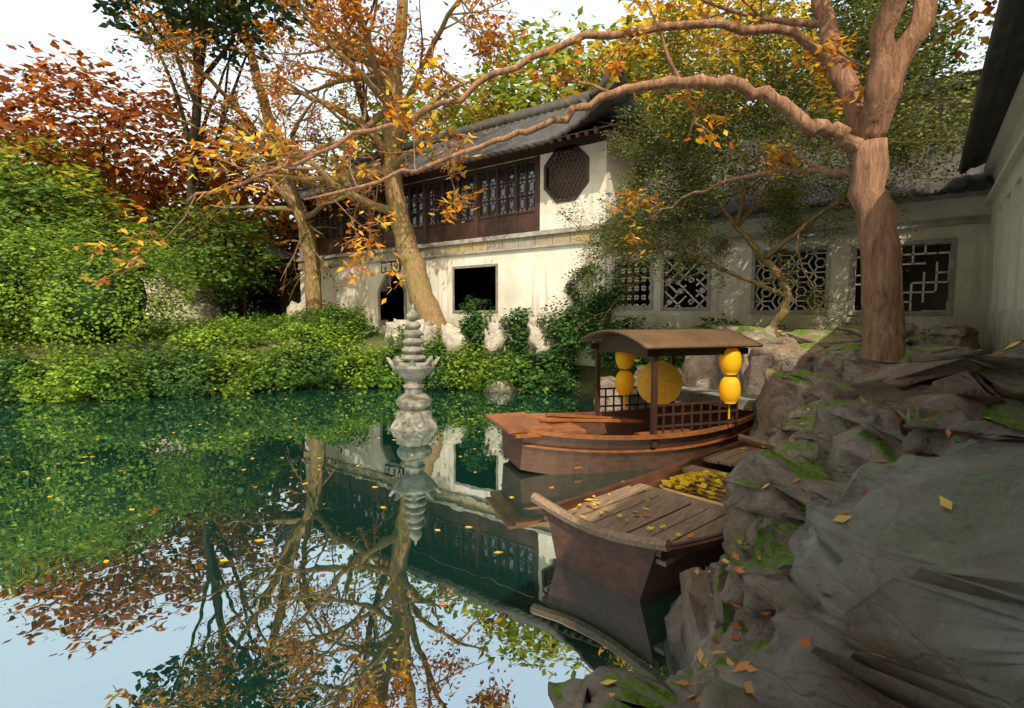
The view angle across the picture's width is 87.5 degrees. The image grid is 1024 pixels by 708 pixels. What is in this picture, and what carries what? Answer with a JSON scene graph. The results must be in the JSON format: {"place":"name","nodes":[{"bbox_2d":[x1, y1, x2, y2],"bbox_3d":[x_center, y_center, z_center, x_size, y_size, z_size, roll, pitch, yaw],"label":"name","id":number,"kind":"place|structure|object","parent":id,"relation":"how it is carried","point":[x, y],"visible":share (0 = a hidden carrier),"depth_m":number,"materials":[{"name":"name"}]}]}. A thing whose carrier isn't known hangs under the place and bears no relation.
{"place":"outdoors","nodes":[
{"label":"outdoors","id":0,"kind":"place"},
{"bbox_2d":[24,232,199,274],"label":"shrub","id":1,"kind":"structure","parent":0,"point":[85,254],"depth_m":19.59,"materials":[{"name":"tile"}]},
{"bbox_2d":[0,326,634,399],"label":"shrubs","id":2,"kind":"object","parent":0,"point":[587,379],"depth_m":13.27,"materials":[{"name":"green plant"}]},
{"bbox_2d":[221,298,259,326],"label":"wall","id":3,"kind":"structure","parent":2,"relation":"on","point":[247,311],"depth_m":32.75,"materials":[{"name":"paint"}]},
{"bbox_2d":[259,274,299,280],"bbox_3d":[-17.492,-4.106,32.429,28.500,0.360,2.900,3,5,37],"label":"wall coping","id":4,"kind":"object","parent":3,"relation":"on","point":[292,276],"depth_m":25.21,"materials":[{"name":"tile"}]},
{"bbox_2d":[200,259,299,324],"bbox_3d":[-10.908,-2.260,22.887,3.700,3.100,3.000,3,5,37],"label":"pavilion frame","id":5,"kind":"object","parent":2,"relation":"on","point":[290,269],"visible":0.19,"depth_m":21.41,"materials":[{"name":"brown wood"}]},
{"bbox_2d":[179,231,299,264],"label":"pavilion roof","id":6,"kind":"structure","parent":5,"relation":"on","point":[287,256],"depth_m":21.81,"materials":[{"name":"tile"}]},
{"bbox_2d":[113,0,390,320],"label":"tree","id":7,"kind":"object","parent":2,"relation":"on","point":[308,239],"visible":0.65,"depth_m":18.11,"materials":[{"name":"brown plant"}]},
{"bbox_2d":[107,0,389,302],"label":"leaves","id":8,"kind":"object","parent":7,"relation":"attached to","point":[180,61],"visible":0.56,"depth_m":16.15,"materials":[{"name":"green plant"}]},
{"bbox_2d":[1,301,547,401],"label":"green shrub","id":9,"kind":"object","parent":2,"relation":"on","point":[128,390],"visible":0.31,"depth_m":13.18,"materials":[{"name":"green plant"}]},
{"bbox_2d":[260,278,300,319],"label":"wall","id":10,"kind":"structure","parent":2,"relation":"on","point":[287,301],"depth_m":25.89,"materials":[{"name":"paint"}]},
{"bbox_2d":[295,289,300,302],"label":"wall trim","id":11,"kind":"structure","parent":10,"relation":"attached to","point":[296,290],"depth_m":25.33,"materials":[{"name":"grey"}]},
{"bbox_2d":[297,291,300,303],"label":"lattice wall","id":12,"kind":"structure","parent":10,"relation":"attached to","point":[298,294],"depth_m":25.32,"materials":[{"name":"paint"}]},
{"bbox_2d":[1,0,680,318],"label":"tree","id":13,"kind":"object","parent":2,"relation":"on","point":[193,186],"visible":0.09,"depth_m":19.38,"materials":[{"name":"brown plant"}]},
{"bbox_2d":[0,33,342,277],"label":"rust leaves","id":14,"kind":"object","parent":13,"relation":"attached to","point":[154,197],"visible":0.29,"depth_m":21.87,"materials":[{"name":"red plant"}]},
{"bbox_2d":[0,0,997,275],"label":"orange leaves","id":15,"kind":"object","parent":13,"relation":"attached to","point":[256,198],"visible":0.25,"depth_m":22.23,"materials":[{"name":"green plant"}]},
{"bbox_2d":[0,249,682,366],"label":"shrub","id":16,"kind":"object","parent":2,"relation":"on","point":[80,313],"visible":0.19,"depth_m":13.03,"materials":[{"name":"green plant"}]},
{"bbox_2d":[163,0,525,348],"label":"tree","id":17,"kind":"object","parent":2,"relation":"on","point":[423,300],"visible":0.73,"depth_m":15.19,"materials":[{"name":"brown plant"}]},
{"bbox_2d":[106,0,532,298],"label":"autumn leaves","id":18,"kind":"object","parent":17,"relation":"attached to","point":[369,17],"visible":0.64,"depth_m":13.87,"materials":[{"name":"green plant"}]},
{"bbox_2d":[0,0,812,321],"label":"background trees","id":19,"kind":"object","parent":2,"relation":"on","point":[502,90],"visible":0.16,"depth_m":20.87,"materials":[{"name":"green plant"}]},
{"bbox_2d":[562,0,995,141],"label":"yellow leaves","id":20,"kind":"object","parent":19,"relation":"on","point":[643,9],"visible":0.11,"depth_m":18.70,"materials":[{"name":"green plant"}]},
{"bbox_2d":[387,267,495,321],"bbox_3d":[-2.062,-3.198,18.317,12.800,5.250,2.650,3,5,37],"label":"interior","id":21,"kind":"object","parent":2,"relation":"on","point":[479,283],"visible":0.04,"depth_m":18.90,"materials":[{"name":"grey"}]},
{"bbox_2d":[299,130,612,366],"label":"front wall","id":22,"kind":"structure","parent":2,"relation":"on","point":[533,279],"depth_m":14.39,"materials":[{"name":"paint"}]},
{"bbox_2d":[381,261,400,272],"bbox_3d":[-4.018,-2.890,17.759,0.940,0.360,0.050,3,5,37],"label":"plaque","id":23,"kind":"object","parent":22,"relation":"attached to","point":[391,262],"visible":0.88,"depth_m":17.70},
{"bbox_2d":[307,156,539,255],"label":"windows","id":24,"kind":"structure","parent":22,"relation":"attached to","point":[497,224],"depth_m":15.88,"materials":[{"name":"brown wood"}]},
{"bbox_2d":[312,162,534,240],"bbox_3d":[-3.521,-4.676,17.370,10.700,1.300,0.006,3,5,37],"label":"lattice","id":25,"kind":"object","parent":24,"relation":"in","point":[531,185],"visible":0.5,"depth_m":15.73,"materials":[{"name":"black wood"}]},
{"bbox_2d":[377,263,497,332],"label":"trims","id":26,"kind":"object","parent":22,"relation":"attached to","point":[405,294],"visible":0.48,"depth_m":16.22,"materials":[{"name":"grey stone"}]},
{"bbox_2d":[296,223,607,269],"bbox_3d":[-2.905,-3.256,17.210,13.600,0.430,0.720,3,5,37],"label":"moulding","id":27,"kind":"object","parent":22,"relation":"attached to","point":[516,235],"visible":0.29,"depth_m":15.17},
{"bbox_2d":[298,229,607,267],"bbox_3d":[-2.884,-3.223,17.241,13.480,0.260,0.650,3,5,37],"label":"band","id":28,"kind":"object","parent":22,"relation":"attached to","point":[558,238],"visible":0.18,"depth_m":15.21,"materials":[{"name":"tile"}]},
{"bbox_2d":[303,132,606,205],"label":"lintel","id":29,"kind":"structure","parent":22,"relation":"attached to","point":[552,147],"depth_m":14.57,"materials":[{"name":"brown wood"}]},
{"bbox_2d":[544,144,588,202],"bbox_3d":[1.395,-4.552,13.558,1.330,1.370,0.150,3,5,37],"label":"octagonal window","id":30,"kind":"structure","parent":22,"relation":"attached to","point":[548,177],"depth_m":13.56,"materials":[{"name":"brown wood"}]},
{"bbox_2d":[553,152,585,197],"bbox_3d":[1.573,-4.564,13.781,1.550,1.450,0.020,3,5,37],"label":"lattice","id":31,"kind":"object","parent":22,"relation":"attached to","point":[570,174],"visible":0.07,"depth_m":13.82,"materials":[{"name":"black wood"}]},
{"bbox_2d":[0,0,976,320],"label":"foliage","id":32,"kind":"object","parent":2,"relation":"on","point":[220,279],"depth_m":18.25,"materials":[{"name":"plant"}]},
{"bbox_2d":[0,260,981,402],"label":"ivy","id":33,"kind":"object","parent":2,"relation":"on","point":[520,347],"visible":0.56,"depth_m":12.79,"materials":[{"name":"green plant"}]},
{"bbox_2d":[0,201,1006,545],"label":"bright green shrub","id":34,"kind":"object","parent":2,"relation":"on","point":[232,355],"visible":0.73,"depth_m":12.99,"materials":[{"name":"green plant"}]},
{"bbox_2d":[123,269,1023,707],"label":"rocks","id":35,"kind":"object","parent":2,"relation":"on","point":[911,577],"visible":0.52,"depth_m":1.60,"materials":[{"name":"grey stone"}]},
{"bbox_2d":[602,125,655,306],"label":"walls","id":36,"kind":"structure","parent":2,"relation":"on","point":[617,165],"depth_m":13.57,"materials":[{"name":"paint"}]},
{"bbox_2d":[271,121,667,205],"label":"soffit","id":37,"kind":"structure","parent":36,"relation":"attached to","point":[607,126],"depth_m":12.77,"materials":[{"name":"brown wood"}]},
{"bbox_2d":[264,67,689,200],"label":"roof","id":38,"kind":"structure","parent":37,"relation":"on","point":[602,111],"depth_m":14.42,"materials":[{"name":"tile"}]},
{"bbox_2d":[482,322,1023,707],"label":"rocks","id":39,"kind":"object","parent":2,"relation":"on","point":[837,442],"visible":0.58,"depth_m":2.92,"materials":[{"name":"grey stone"}]},
{"bbox_2d":[71,0,937,373],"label":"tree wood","id":40,"kind":"object","parent":39,"relation":"on","point":[861,136],"visible":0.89,"depth_m":5.26,"materials":[{"name":"brown plant"}]},
{"bbox_2d":[61,0,869,304],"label":"autumn leaves","id":41,"kind":"object","parent":40,"relation":"attached to","point":[283,148],"visible":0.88,"depth_m":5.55,"materials":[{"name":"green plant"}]},
{"bbox_2d":[553,0,992,338],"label":"gallery tree","id":42,"kind":"object","parent":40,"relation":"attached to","point":[765,115],"depth_m":9.33,"materials":[{"name":"green plant"}]},
{"bbox_2d":[6,324,1023,707],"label":"fallen leaves","id":43,"kind":"object","parent":39,"relation":"on","point":[806,642],"visible":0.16,"depth_m":2.25,"materials":[{"name":"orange plant"}]},
{"bbox_2d":[631,383,758,410],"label":"stone slab","id":44,"kind":"structure","parent":39,"relation":"on","point":[693,394],"depth_m":7.89,"materials":[{"name":"grey stone"}]},
{"bbox_2d":[600,121,994,230],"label":"gallery roof","id":45,"kind":"structure","parent":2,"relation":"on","point":[976,179],"depth_m":9.98,"materials":[{"name":"grey tile"}]},
{"bbox_2d":[675,87,977,152],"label":"back wall","id":46,"kind":"structure","parent":2,"relation":"on","point":[943,100],"depth_m":11.96,"materials":[{"name":"paint"}]},
{"bbox_2d":[670,68,982,142],"bbox_3d":[9.506,-5.894,11.900,11.900,0.457,1.079,3,5,37],"label":"wall coping","id":47,"kind":"object","parent":46,"relation":"on","point":[979,71],"visible":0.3,"depth_m":11.74,"materials":[{"name":"tile"}]},
{"bbox_2d":[982,112,1023,354],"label":"wall","id":48,"kind":"structure","parent":2,"relation":"on","point":[1003,325],"depth_m":6.79,"materials":[{"name":"paint"}]},
{"bbox_2d":[958,0,1023,174],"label":"roof","id":49,"kind":"structure","parent":48,"relation":"attached to","point":[1002,71],"depth_m":5.52,"materials":[{"name":"tile"}]},
{"bbox_2d":[984,72,1023,204],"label":"wall moulding","id":50,"kind":"structure","parent":48,"relation":"attached to","point":[1015,111],"depth_m":6.62,"materials":[{"name":"paint"}]},
{"bbox_2d":[0,385,720,707],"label":"water","id":51,"kind":"structure","parent":0,"point":[164,606],"depth_m":4.10,"materials":[{"name":"green liquid"}]},
{"bbox_2d":[47,395,764,707],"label":"floating leaves","id":52,"kind":"object","parent":51,"relation":"on","point":[648,527],"visible":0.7,"depth_m":4.51,"materials":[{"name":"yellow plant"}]},
{"bbox_2d":[386,303,439,431],"bbox_3d":[-1.656,0.433,9.004,0.832,2.595,0.832,1,4,15],"label":"stone lantern","id":53,"kind":"object","parent":51,"relation":"in","point":[412,368],"visible":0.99,"depth_m":8.82,"materials":[{"name":"grey stone"}]},
{"bbox_2d":[485,402,754,473],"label":"boat","id":54,"kind":"object","parent":51,"relation":"on","point":[518,454],"visible":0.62,"depth_m":6.52,"materials":[{"name":"brown wood"}]},
{"bbox_2d":[636,361,681,403],"bbox_3d":[1.966,0.390,7.136,0.598,0.595,0.100,1,4,11],"label":"bamboo hat","id":55,"kind":"object","parent":54,"relation":"on","point":[669,383],"visible":0.83,"depth_m":7.12,"materials":[{"name":"yellow wicker"}]},
{"bbox_2d":[590,335,747,447],"bbox_3d":[2.043,0.396,7.257,1.548,1.307,1.440,13,14,72],"label":"boat canopy","id":56,"kind":"object","parent":54,"relation":"on","point":[620,343],"visible":0.69,"depth_m":6.62,"materials":[{"name":"brown wood"}]},
{"bbox_2d":[579,329,762,349],"bbox_3d":[2.043,-0.232,7.210,1.827,0.200,1.640,13,14,72],"label":"boat canopy roof","id":57,"kind":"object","parent":56,"relation":"on","point":[648,339],"visible":0.98,"depth_m":6.60,"materials":[{"name":"brown wood"}]},
{"bbox_2d":[615,348,741,403],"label":"lanterns","id":58,"kind":"object","parent":57,"relation":"hanging from","point":[730,386],"visible":0.9,"depth_m":6.62,"materials":[{"name":"yellow paper"}]},
{"bbox_2d":[623,375,730,418],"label":"lantern tassels","id":59,"kind":"object","parent":58,"relation":"hanging from","point":[728,409],"visible":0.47,"depth_m":6.70,"materials":[{"name":"fabric"}]},
{"bbox_2d":[531,434,774,600],"bbox_3d":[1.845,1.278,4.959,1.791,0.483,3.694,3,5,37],"label":"deck boat","id":60,"kind":"object","parent":51,"relation":"on","point":[672,512],"visible":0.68,"depth_m":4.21,"materials":[{"name":"brown wood"}]},
{"bbox_2d":[659,469,728,505],"bbox_3d":[1.888,1.309,4.984,0.937,0.447,1.045,3,5,37],"label":"basket","id":61,"kind":"object","parent":60,"relation":"on","point":[687,479],"depth_m":5.04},
{"bbox_2d":[260,38,626,190],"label":"ridge","id":62,"kind":"structure","parent":0,"point":[588,96],"depth_m":16.29,"materials":[{"name":"tile"}]},
{"bbox_2d":[0,0,998,276],"label":"sky","id":63,"kind":"structure","parent":0,"point":[21,21],"materials":[{"name":"white"}]},
{"bbox_2d":[638,244,950,310],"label":"window openings","id":64,"kind":"object","parent":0,"point":[933,301],"depth_m":11.52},
{"bbox_2d":[605,195,990,367],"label":"gallery wall","id":65,"kind":"structure","parent":0,"point":[972,246],"depth_m":10.14,"materials":[{"name":"white paint"}]},
{"bbox_2d":[616,242,950,310],"bbox_3d":[5.015,-1.482,11.085,6.306,1.236,0.060,3,5,37],"label":"window lattice","id":66,"kind":"object","parent":65,"relation":"in","point":[701,290],"visible":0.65,"depth_m":10.85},
{"bbox_2d":[612,237,956,314],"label":"window frames","id":67,"kind":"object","parent":65,"relation":"attached to","point":[953,241],"depth_m":10.24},
{"bbox_2d":[604,188,990,251],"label":"wall molding","id":68,"kind":"structure","parent":65,"relation":"attached to","point":[944,221],"depth_m":9.40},
{"bbox_2d":[637,98,974,174],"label":"gallery ridge","id":69,"kind":"structure","parent":0,"point":[914,112],"depth_m":11.84,"materials":[{"name":"grey tile"}]}
]}

